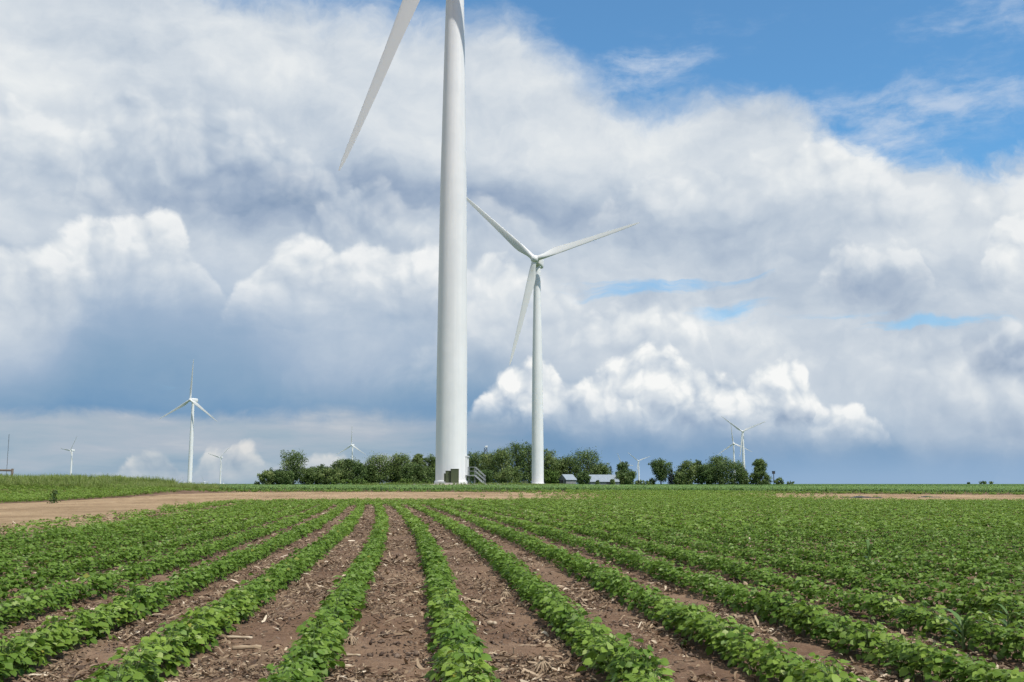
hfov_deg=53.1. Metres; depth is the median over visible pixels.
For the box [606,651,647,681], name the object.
soybean plant
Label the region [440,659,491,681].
soybean plant
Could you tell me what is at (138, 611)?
soybean plant
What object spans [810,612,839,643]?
soybean plant
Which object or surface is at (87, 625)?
soybean plant
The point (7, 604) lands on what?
soybean plant
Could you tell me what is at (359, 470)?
leafy tree
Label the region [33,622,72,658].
soybean plant
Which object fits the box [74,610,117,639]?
soybean plant
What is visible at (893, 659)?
soybean plant
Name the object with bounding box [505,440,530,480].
leafy tree
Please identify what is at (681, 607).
soybean plant
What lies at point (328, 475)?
leafy tree
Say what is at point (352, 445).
wind turbine
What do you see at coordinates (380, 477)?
leafy tree
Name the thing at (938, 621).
soybean plant
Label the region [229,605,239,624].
soybean plant
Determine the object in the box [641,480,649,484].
leafy shrub
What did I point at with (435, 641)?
soybean plant
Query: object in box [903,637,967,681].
soybean plant
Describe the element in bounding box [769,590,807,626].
soybean plant
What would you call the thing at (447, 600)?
soybean plant
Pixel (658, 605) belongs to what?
soybean plant
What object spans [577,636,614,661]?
soybean plant
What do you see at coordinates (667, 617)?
soybean plant
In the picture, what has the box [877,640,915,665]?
soybean plant
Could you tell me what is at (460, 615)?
soybean plant
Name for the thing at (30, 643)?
soybean plant
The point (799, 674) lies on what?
soybean plant
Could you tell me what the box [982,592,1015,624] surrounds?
soybean plant
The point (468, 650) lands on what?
soybean plant
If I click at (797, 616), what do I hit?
soybean plant
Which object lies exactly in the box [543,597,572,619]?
soybean plant
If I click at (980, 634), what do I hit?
soybean plant
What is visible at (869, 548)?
corn plant
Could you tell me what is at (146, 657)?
soybean plant
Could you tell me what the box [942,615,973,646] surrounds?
soybean plant
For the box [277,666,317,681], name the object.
soybean plant
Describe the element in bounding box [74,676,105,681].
soybean plant
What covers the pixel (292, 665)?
soybean plant
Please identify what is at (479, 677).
soybean plant
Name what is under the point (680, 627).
soybean plant
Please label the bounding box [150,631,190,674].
soybean plant
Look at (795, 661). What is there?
soybean plant
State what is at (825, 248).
sky
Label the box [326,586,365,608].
soybean plant
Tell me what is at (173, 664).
soybean plant
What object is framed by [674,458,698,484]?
leafy tree
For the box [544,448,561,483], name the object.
leafy tree
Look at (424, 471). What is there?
leafy tree
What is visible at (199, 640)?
soybean plant
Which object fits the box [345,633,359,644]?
corn root crown
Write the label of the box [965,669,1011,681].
soybean plant
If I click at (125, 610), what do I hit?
soybean plant
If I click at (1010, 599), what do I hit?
soybean plant
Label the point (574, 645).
soybean plant
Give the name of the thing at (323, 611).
soybean plant
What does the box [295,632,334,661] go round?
soybean plant
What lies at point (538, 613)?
soybean plant
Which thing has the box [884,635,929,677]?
soybean plant
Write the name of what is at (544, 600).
soybean plant
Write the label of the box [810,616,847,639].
soybean plant
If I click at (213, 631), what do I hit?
soybean plant
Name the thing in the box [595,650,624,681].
soybean plant
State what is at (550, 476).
leafy tree
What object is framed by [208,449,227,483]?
wind turbine
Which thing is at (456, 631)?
soybean plant
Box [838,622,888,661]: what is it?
soybean plant
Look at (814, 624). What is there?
soybean plant
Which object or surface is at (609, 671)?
soybean plant
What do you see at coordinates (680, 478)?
leafy tree
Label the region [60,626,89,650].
soybean plant
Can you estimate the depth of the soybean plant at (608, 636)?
5.35 m
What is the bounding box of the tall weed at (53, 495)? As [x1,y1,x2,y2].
[47,490,60,502]
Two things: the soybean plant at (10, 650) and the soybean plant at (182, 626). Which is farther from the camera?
the soybean plant at (182, 626)
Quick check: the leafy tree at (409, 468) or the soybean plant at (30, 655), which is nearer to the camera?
the soybean plant at (30, 655)
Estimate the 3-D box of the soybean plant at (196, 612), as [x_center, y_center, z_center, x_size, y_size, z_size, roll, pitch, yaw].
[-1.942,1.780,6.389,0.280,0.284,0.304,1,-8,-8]
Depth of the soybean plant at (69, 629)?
6.04 m
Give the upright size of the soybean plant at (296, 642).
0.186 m
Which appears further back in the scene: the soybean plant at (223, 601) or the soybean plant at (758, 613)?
the soybean plant at (758, 613)
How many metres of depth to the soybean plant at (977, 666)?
4.65 m
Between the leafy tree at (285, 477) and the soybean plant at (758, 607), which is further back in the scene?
the leafy tree at (285, 477)
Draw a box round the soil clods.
[0,518,1023,681]
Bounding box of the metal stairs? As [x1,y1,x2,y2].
[467,467,484,483]
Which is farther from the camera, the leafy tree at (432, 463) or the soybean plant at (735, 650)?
the leafy tree at (432, 463)
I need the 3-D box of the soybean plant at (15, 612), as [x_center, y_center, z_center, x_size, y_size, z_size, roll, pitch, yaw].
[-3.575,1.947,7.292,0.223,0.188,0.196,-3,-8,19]
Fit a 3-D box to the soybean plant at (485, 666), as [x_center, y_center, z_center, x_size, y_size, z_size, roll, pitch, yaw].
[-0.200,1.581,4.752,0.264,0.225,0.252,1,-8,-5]
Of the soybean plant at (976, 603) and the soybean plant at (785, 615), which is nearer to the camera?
the soybean plant at (785, 615)
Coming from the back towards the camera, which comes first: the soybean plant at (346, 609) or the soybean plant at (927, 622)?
the soybean plant at (346, 609)
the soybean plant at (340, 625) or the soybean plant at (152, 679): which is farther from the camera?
the soybean plant at (340, 625)
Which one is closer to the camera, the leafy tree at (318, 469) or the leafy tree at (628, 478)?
the leafy tree at (628, 478)
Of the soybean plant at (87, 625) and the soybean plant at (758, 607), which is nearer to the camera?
the soybean plant at (87, 625)
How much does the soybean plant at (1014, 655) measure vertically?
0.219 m
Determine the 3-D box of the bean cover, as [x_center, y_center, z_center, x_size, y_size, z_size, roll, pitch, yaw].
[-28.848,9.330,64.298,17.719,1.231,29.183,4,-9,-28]
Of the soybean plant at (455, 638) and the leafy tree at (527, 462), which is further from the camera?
the leafy tree at (527, 462)
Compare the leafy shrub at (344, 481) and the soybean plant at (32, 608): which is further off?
the leafy shrub at (344, 481)
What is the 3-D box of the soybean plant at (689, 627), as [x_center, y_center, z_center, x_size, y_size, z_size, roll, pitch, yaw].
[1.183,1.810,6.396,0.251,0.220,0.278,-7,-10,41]
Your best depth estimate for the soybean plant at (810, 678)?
4.55 m
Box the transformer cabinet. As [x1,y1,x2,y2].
[444,469,458,483]
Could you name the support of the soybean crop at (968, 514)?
on the ground at (720, 667)
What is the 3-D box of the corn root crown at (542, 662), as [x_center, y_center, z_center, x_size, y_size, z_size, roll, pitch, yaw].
[0.165,1.732,5.467,0.125,0.094,0.135,2,-8,-17]
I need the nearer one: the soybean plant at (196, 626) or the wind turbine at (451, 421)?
the soybean plant at (196, 626)
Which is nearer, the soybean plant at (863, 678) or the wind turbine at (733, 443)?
the soybean plant at (863, 678)
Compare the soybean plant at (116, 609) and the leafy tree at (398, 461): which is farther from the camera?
the leafy tree at (398, 461)
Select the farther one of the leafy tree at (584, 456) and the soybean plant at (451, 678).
the leafy tree at (584, 456)
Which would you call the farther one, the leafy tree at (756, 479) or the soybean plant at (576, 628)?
the leafy tree at (756, 479)
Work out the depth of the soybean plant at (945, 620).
6.48 m
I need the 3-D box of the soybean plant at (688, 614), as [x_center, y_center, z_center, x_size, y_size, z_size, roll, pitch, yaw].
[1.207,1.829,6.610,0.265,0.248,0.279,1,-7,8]
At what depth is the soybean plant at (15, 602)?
7.20 m
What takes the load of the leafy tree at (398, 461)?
on the ground at (720, 667)
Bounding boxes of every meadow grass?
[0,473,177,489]
[49,477,258,490]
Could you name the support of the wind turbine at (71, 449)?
on the ground at (720, 667)
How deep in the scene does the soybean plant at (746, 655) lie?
5.36 m
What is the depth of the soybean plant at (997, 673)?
4.49 m
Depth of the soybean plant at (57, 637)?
5.78 m
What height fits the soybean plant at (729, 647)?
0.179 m
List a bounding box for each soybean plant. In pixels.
[0,598,27,624]
[0,600,18,628]
[0,607,16,625]
[0,634,33,678]
[0,638,25,679]
[1,601,27,623]
[2,632,51,665]
[4,645,37,673]
[10,592,45,620]
[11,595,32,621]
[12,636,52,671]
[13,628,56,666]
[19,598,40,613]
[29,629,64,655]
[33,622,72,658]
[35,615,78,655]
[45,623,72,649]
[52,612,96,644]
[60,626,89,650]
[64,605,98,643]
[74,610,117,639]
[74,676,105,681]
[77,609,110,639]
[83,656,148,681]
[93,614,115,629]
[95,602,131,629]
[95,608,123,633]
[96,607,120,632]
[96,640,168,681]
[101,600,135,628]
[105,665,146,681]
[106,670,132,681]
[110,596,146,619]
[112,581,151,618]
[112,596,137,622]
[113,588,155,620]
[117,643,175,673]
[123,654,167,680]
[123,661,158,681]
[137,635,190,676]
[141,638,185,676]
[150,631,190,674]
[151,622,197,662]
[164,617,211,653]
[166,628,204,653]
[169,619,212,645]
[179,602,224,635]
[185,617,220,652]
[191,607,235,632]
[193,606,230,635]
[201,619,218,647]
[203,598,233,625]
[206,602,232,629]
[210,605,235,629]
[214,597,242,620]
[218,595,246,621]
[222,589,257,621]
[224,590,257,619]
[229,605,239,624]
[230,591,257,621]
[258,674,292,681]
[262,663,312,681]
[269,668,311,681]
[276,655,321,680]
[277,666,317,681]
[278,659,310,675]
[281,660,322,680]
[283,644,325,681]
[284,640,330,660]
[289,633,344,668]
[293,644,327,679]
[294,662,320,681]
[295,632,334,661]
[296,615,348,645]
[298,620,343,662]
[298,646,335,675]
[302,620,346,649]
[305,630,346,658]
[307,611,346,645]
[316,604,350,628]
[316,607,352,630]
[318,590,361,623]
[319,601,353,626]
[319,602,354,623]
[322,616,347,640]
[324,611,351,630]
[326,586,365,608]
[332,596,360,621]
[423,643,482,681]
[424,594,461,616]
[424,596,466,621]
[426,587,464,612]
[426,608,464,634]
[426,626,468,653]
[427,602,475,627]
[427,619,465,649]
[427,619,473,660]
[428,593,460,611]
[430,609,459,637]
[430,614,471,642]
[431,603,467,627]
[433,609,476,633]
[433,646,480,672]
[437,633,491,673]
[438,626,475,658]
[438,645,500,681]
[440,616,476,634]
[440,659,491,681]
[441,655,496,681]
[444,618,483,648]
[446,672,488,681]
[451,673,487,681]
[535,596,569,615]
[537,588,561,616]
[539,592,567,614]
[539,598,568,622]
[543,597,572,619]
[545,600,569,627]
[549,601,579,624]
[550,603,588,641]
[552,612,576,632]
[555,609,589,636]
[558,619,579,638]
[562,610,602,642]
[565,616,602,654]
[566,621,595,645]
[569,625,608,648]
[573,621,611,649]
[575,631,602,655]
[576,633,629,673]
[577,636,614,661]
[585,632,632,671]
[586,636,616,670]
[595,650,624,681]
[604,652,632,681]
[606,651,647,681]
[608,645,659,680]
[609,634,667,681]
[620,668,662,681]
[623,666,674,681]
[628,652,675,680]
[639,593,671,615]
[640,677,673,681]
[644,595,672,619]
[648,603,668,620]
[651,598,674,624]
[653,598,682,621]
[659,607,674,627]
[661,604,687,628]
[663,603,696,629]
[666,603,707,635]
[674,611,711,638]
[679,604,714,636]
[681,612,711,646]
[687,612,721,646]
[696,618,729,652]
[698,614,737,655]
[705,623,746,658]
[707,625,751,658]
[715,625,754,662]
[718,638,758,667]
[727,635,767,669]
[737,638,773,667]
[743,645,783,675]
[751,587,776,617]
[752,653,787,679]
[753,590,787,620]
[755,641,806,681]
[756,599,780,618]
[759,588,793,625]
[762,655,805,681]
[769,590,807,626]
[776,608,795,627]
[777,603,797,624]
[783,661,837,681]
[784,603,816,626]
[784,657,826,679]
[785,600,822,636]
[789,665,815,681]
[791,615,812,636]
[794,599,835,642]
[801,652,851,681]
[804,656,862,681]
[809,613,841,640]
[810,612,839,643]
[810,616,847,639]
[818,615,856,647]
[827,621,865,651]
[836,615,892,648]
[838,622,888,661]
[838,627,870,654]
[841,676,877,681]
[849,592,880,618]
[860,594,897,620]
[864,595,899,621]
[864,631,907,665]
[867,592,906,624]
[869,640,889,661]
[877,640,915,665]
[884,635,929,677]
[884,641,932,678]
[887,603,911,625]
[890,608,925,630]
[895,600,929,627]
[896,643,948,680]
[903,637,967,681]
[904,602,945,636]
[914,608,954,643]
[921,615,957,637]
[923,649,971,681]
[931,656,991,681]
[936,616,967,643]
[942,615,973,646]
[948,615,983,646]
[950,654,1003,681]
[957,610,1010,652]
[960,663,1009,681]
[965,596,983,615]
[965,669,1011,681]
[966,620,1006,651]
[967,586,1004,620]
[969,621,1008,654]
[977,592,1014,614]
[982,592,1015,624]
[983,669,1023,681]
[988,593,1023,627]
[989,627,1023,661]
[1000,628,1023,662]
[1002,620,1023,661]
[1003,666,1023,681]
[1008,602,1021,628]
[1016,605,1023,625]
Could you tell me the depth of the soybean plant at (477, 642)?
5.43 m
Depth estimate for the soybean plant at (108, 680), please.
4.57 m
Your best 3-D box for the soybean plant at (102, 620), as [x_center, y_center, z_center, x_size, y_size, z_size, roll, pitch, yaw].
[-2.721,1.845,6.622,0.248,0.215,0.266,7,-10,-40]
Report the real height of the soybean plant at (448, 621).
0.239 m
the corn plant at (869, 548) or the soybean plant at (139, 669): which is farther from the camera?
the corn plant at (869, 548)
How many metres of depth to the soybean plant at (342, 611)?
6.61 m
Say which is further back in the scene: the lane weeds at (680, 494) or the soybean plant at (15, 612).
the lane weeds at (680, 494)
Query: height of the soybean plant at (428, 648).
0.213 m
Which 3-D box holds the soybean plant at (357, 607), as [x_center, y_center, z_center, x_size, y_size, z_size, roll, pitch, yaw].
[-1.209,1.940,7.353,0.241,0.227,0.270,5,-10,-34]
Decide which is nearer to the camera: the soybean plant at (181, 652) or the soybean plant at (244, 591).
the soybean plant at (181, 652)
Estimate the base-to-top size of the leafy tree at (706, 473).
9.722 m
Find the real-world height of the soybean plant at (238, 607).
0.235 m
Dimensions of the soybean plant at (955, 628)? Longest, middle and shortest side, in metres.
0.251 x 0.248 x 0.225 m
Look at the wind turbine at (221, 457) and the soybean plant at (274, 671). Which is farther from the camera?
the wind turbine at (221, 457)
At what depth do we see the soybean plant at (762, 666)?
5.15 m
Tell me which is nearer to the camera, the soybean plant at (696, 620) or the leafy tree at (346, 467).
the soybean plant at (696, 620)
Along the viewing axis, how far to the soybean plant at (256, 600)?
7.60 m
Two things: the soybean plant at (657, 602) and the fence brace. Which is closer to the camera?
the soybean plant at (657, 602)
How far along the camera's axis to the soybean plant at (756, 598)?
7.66 m
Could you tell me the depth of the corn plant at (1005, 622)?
6.71 m
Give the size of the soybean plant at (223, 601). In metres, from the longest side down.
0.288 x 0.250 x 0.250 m
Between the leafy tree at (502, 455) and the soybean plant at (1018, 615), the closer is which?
the soybean plant at (1018, 615)
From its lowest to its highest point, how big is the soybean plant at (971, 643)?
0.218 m
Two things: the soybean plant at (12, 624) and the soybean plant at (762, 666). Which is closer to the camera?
the soybean plant at (762, 666)
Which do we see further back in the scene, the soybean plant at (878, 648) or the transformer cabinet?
the transformer cabinet
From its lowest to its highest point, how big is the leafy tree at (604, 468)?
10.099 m
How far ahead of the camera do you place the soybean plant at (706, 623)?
6.19 m
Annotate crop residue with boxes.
[0,504,1023,681]
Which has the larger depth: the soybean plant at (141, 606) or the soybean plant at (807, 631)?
the soybean plant at (141, 606)
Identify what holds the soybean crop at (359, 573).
on the ground at (720, 667)
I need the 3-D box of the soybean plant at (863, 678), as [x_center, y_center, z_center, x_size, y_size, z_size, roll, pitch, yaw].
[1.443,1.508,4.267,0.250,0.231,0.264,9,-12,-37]
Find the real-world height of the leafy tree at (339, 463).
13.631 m
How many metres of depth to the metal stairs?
136.94 m
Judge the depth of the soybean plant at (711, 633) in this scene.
5.93 m
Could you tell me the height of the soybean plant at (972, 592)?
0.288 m
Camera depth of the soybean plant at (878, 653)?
5.57 m
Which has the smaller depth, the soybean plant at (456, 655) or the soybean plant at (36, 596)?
the soybean plant at (456, 655)
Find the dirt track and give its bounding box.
[0,492,1023,532]
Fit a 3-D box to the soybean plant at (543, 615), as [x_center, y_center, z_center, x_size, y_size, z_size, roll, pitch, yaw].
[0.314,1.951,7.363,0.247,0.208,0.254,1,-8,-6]
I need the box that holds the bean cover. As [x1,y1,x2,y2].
[0,481,183,502]
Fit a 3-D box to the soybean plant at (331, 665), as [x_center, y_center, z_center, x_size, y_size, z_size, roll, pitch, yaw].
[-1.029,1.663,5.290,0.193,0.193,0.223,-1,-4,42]
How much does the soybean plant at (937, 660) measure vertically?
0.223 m
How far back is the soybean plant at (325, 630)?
5.66 m
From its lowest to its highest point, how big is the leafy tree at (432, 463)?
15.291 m
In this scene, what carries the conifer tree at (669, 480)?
on the ground at (720, 667)
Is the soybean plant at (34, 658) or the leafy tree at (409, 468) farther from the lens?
the leafy tree at (409, 468)
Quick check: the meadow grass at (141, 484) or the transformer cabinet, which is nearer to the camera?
the meadow grass at (141, 484)
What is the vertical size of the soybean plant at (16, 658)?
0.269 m
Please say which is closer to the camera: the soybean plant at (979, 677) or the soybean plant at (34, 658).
the soybean plant at (979, 677)
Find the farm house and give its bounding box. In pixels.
[558,474,576,483]
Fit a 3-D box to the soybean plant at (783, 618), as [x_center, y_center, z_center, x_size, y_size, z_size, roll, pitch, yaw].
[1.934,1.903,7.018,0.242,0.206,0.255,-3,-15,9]
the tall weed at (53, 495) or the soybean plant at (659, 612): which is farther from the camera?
the tall weed at (53, 495)
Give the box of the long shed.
[589,475,619,484]
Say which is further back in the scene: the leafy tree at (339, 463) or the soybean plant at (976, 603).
the leafy tree at (339, 463)
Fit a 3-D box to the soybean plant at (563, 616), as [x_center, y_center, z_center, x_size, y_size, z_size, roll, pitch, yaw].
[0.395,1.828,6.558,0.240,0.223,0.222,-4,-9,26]
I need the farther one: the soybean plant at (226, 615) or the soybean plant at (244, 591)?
the soybean plant at (244, 591)
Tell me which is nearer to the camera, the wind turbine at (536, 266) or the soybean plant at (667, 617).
the soybean plant at (667, 617)
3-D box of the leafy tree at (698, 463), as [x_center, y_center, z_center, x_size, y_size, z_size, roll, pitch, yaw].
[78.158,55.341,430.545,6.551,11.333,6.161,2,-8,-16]
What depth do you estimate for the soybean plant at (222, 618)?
6.58 m
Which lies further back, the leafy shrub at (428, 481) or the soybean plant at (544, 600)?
the leafy shrub at (428, 481)
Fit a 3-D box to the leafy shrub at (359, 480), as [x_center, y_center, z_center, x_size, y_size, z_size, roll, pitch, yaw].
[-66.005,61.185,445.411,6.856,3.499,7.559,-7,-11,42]
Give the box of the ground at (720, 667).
[0,484,1023,681]
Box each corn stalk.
[26,674,46,676]
[222,636,252,638]
[232,645,261,649]
[341,654,360,655]
[487,621,496,624]
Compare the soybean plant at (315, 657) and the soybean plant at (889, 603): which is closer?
the soybean plant at (315, 657)
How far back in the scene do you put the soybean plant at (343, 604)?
7.06 m
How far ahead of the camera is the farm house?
393.76 m
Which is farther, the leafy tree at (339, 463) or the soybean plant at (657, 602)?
the leafy tree at (339, 463)
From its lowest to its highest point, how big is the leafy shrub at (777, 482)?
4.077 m
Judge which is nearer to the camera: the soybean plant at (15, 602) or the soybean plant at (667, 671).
the soybean plant at (667, 671)
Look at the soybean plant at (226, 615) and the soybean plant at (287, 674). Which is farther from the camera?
the soybean plant at (226, 615)
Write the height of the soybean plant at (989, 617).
0.265 m
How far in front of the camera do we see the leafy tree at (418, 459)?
470.78 m
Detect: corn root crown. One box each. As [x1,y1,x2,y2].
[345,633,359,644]
[501,589,511,596]
[534,657,553,672]
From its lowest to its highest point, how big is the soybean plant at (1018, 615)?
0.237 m
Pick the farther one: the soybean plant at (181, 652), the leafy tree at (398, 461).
the leafy tree at (398, 461)
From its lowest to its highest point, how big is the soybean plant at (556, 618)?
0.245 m
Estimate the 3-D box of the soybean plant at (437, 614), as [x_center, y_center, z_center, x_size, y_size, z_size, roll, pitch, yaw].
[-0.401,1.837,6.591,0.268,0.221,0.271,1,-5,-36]
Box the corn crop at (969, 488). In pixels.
[218,483,1023,492]
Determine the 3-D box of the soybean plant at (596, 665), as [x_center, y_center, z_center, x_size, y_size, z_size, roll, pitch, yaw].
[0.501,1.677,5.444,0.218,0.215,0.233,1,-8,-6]
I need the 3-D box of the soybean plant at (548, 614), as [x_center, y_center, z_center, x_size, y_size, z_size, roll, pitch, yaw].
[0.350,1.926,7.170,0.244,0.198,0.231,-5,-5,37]
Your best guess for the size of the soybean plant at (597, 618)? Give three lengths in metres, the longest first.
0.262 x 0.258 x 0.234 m
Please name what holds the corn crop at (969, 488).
on the ground at (720, 667)
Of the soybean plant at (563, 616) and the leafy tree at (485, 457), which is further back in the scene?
the leafy tree at (485, 457)
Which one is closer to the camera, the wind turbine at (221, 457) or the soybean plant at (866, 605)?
the soybean plant at (866, 605)
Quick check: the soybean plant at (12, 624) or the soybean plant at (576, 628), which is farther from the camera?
the soybean plant at (12, 624)
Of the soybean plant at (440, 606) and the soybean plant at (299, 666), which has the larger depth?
the soybean plant at (440, 606)
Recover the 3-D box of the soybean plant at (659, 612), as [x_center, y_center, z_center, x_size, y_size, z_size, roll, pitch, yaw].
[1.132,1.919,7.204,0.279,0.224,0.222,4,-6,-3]
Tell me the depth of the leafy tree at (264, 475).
463.93 m
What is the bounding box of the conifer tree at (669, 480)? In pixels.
[667,470,674,484]
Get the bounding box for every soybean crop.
[0,523,1023,681]
[67,497,1023,535]
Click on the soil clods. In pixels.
(417, 654)
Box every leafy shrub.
[332,479,351,484]
[352,478,367,484]
[397,478,411,483]
[417,479,431,483]
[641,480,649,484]
[649,478,656,484]
[773,477,784,484]
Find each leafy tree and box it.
[257,470,276,484]
[268,467,280,484]
[273,469,295,484]
[279,449,307,484]
[295,467,318,484]
[311,464,329,484]
[318,467,344,484]
[330,457,351,482]
[341,457,360,484]
[351,462,375,484]
[362,451,393,483]
[380,464,399,483]
[389,453,411,482]
[398,462,422,483]
[410,453,424,476]
[414,464,434,482]
[422,454,435,483]
[467,450,488,482]
[470,469,493,483]
[477,450,503,483]
[483,446,516,482]
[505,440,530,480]
[515,442,531,483]
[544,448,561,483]
[544,469,559,483]
[552,458,569,482]
[561,454,581,482]
[569,446,606,480]
[576,471,590,484]
[588,461,611,474]
[615,461,631,484]
[615,470,636,484]
[648,457,672,483]
[672,471,686,484]
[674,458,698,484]
[693,459,702,484]
[696,463,718,484]
[705,454,731,484]
[716,458,748,484]
[737,469,750,484]
[748,470,771,484]
[751,458,766,477]
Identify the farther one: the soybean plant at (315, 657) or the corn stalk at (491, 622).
the corn stalk at (491, 622)
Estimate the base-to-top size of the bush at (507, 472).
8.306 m
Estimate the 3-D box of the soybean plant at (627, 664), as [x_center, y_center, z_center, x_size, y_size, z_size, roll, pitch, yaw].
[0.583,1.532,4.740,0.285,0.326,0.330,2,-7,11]
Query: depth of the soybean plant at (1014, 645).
5.66 m
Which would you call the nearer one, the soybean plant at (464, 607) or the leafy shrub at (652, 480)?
the soybean plant at (464, 607)
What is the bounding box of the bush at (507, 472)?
[492,465,524,483]
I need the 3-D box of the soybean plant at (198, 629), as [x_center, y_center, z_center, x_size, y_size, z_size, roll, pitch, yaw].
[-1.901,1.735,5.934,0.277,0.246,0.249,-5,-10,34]
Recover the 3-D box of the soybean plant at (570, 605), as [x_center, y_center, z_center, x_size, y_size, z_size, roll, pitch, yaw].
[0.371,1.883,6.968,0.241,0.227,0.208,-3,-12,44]
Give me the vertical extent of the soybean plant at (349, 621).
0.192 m
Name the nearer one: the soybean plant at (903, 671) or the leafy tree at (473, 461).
the soybean plant at (903, 671)
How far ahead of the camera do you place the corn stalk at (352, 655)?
5.91 m
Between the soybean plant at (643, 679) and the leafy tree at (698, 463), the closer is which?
the soybean plant at (643, 679)
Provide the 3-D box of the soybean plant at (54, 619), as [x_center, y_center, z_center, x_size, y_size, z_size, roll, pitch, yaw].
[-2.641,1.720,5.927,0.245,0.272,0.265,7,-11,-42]
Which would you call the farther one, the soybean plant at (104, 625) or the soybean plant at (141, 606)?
the soybean plant at (141, 606)
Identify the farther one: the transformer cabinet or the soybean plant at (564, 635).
the transformer cabinet
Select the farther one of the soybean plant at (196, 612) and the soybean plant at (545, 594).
the soybean plant at (545, 594)
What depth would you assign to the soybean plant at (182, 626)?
5.71 m
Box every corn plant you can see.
[863,540,875,568]
[934,608,992,650]
[991,604,1023,632]
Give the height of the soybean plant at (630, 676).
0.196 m
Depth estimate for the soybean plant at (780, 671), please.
4.93 m
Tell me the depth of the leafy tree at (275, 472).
472.25 m
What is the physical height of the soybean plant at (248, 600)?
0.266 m
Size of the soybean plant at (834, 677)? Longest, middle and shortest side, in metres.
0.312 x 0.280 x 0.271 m
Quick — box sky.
[0,0,1023,483]
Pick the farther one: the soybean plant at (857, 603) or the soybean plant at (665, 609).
the soybean plant at (857, 603)
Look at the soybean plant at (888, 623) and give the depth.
7.10 m
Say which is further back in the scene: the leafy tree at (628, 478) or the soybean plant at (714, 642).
the leafy tree at (628, 478)
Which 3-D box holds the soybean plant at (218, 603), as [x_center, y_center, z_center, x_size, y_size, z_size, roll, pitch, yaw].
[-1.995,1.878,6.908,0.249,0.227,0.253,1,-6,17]
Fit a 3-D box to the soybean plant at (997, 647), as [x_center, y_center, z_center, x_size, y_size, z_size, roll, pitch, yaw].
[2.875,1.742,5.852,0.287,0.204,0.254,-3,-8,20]
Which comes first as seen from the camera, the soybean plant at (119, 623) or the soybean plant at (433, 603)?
the soybean plant at (119, 623)
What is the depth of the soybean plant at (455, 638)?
5.71 m
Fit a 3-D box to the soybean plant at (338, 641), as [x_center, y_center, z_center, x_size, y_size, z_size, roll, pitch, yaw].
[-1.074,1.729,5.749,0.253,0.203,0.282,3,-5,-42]
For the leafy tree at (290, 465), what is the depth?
464.79 m
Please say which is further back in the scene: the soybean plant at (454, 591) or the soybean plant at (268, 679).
the soybean plant at (454, 591)
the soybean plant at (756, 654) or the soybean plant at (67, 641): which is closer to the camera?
the soybean plant at (756, 654)
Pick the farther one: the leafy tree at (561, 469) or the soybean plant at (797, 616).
the leafy tree at (561, 469)
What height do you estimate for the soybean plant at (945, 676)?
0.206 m
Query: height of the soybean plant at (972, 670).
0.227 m
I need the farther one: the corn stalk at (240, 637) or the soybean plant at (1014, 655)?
the corn stalk at (240, 637)
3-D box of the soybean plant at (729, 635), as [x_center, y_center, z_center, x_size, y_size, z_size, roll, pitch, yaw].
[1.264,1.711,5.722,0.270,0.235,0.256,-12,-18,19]
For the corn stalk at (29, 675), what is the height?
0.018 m
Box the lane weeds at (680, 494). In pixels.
[0,484,1023,534]
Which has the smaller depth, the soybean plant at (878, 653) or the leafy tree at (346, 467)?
the soybean plant at (878, 653)
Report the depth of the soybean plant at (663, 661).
4.66 m
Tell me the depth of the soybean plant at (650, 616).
7.53 m
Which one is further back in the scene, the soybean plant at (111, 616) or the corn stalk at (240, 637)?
the soybean plant at (111, 616)
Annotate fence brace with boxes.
[0,469,13,474]
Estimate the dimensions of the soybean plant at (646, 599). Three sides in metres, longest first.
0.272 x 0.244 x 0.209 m
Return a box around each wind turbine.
[60,437,76,473]
[160,359,215,482]
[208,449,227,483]
[336,433,365,459]
[338,0,468,483]
[467,197,638,483]
[630,454,649,480]
[719,427,751,482]
[721,416,765,466]
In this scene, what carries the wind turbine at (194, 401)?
on the ground at (720, 667)
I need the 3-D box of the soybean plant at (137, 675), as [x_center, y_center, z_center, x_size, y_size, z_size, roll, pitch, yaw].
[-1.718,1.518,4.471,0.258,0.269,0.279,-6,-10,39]
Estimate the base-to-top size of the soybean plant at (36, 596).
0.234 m
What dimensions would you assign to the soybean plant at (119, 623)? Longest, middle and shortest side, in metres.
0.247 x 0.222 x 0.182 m
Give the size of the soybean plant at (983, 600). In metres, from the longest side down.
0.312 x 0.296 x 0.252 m
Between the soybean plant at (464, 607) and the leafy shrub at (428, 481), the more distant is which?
the leafy shrub at (428, 481)
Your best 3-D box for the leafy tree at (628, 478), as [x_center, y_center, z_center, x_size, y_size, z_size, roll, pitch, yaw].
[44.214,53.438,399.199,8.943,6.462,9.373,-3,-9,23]
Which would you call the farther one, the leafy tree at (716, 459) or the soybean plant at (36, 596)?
the leafy tree at (716, 459)
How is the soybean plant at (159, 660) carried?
on the ground at (720, 667)
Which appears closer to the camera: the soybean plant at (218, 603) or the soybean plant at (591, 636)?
the soybean plant at (591, 636)
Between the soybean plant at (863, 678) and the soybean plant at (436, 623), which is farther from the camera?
the soybean plant at (436, 623)
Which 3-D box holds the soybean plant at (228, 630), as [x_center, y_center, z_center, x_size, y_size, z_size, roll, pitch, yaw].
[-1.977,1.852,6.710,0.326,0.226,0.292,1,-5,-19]
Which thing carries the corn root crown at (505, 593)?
on the ground at (720, 667)
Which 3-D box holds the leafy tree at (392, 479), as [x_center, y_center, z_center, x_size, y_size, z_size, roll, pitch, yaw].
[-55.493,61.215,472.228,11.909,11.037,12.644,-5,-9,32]
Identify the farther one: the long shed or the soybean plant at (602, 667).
the long shed
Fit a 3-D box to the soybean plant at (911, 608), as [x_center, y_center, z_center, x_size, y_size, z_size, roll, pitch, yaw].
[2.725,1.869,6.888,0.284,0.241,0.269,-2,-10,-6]
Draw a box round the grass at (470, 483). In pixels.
[340,481,562,485]

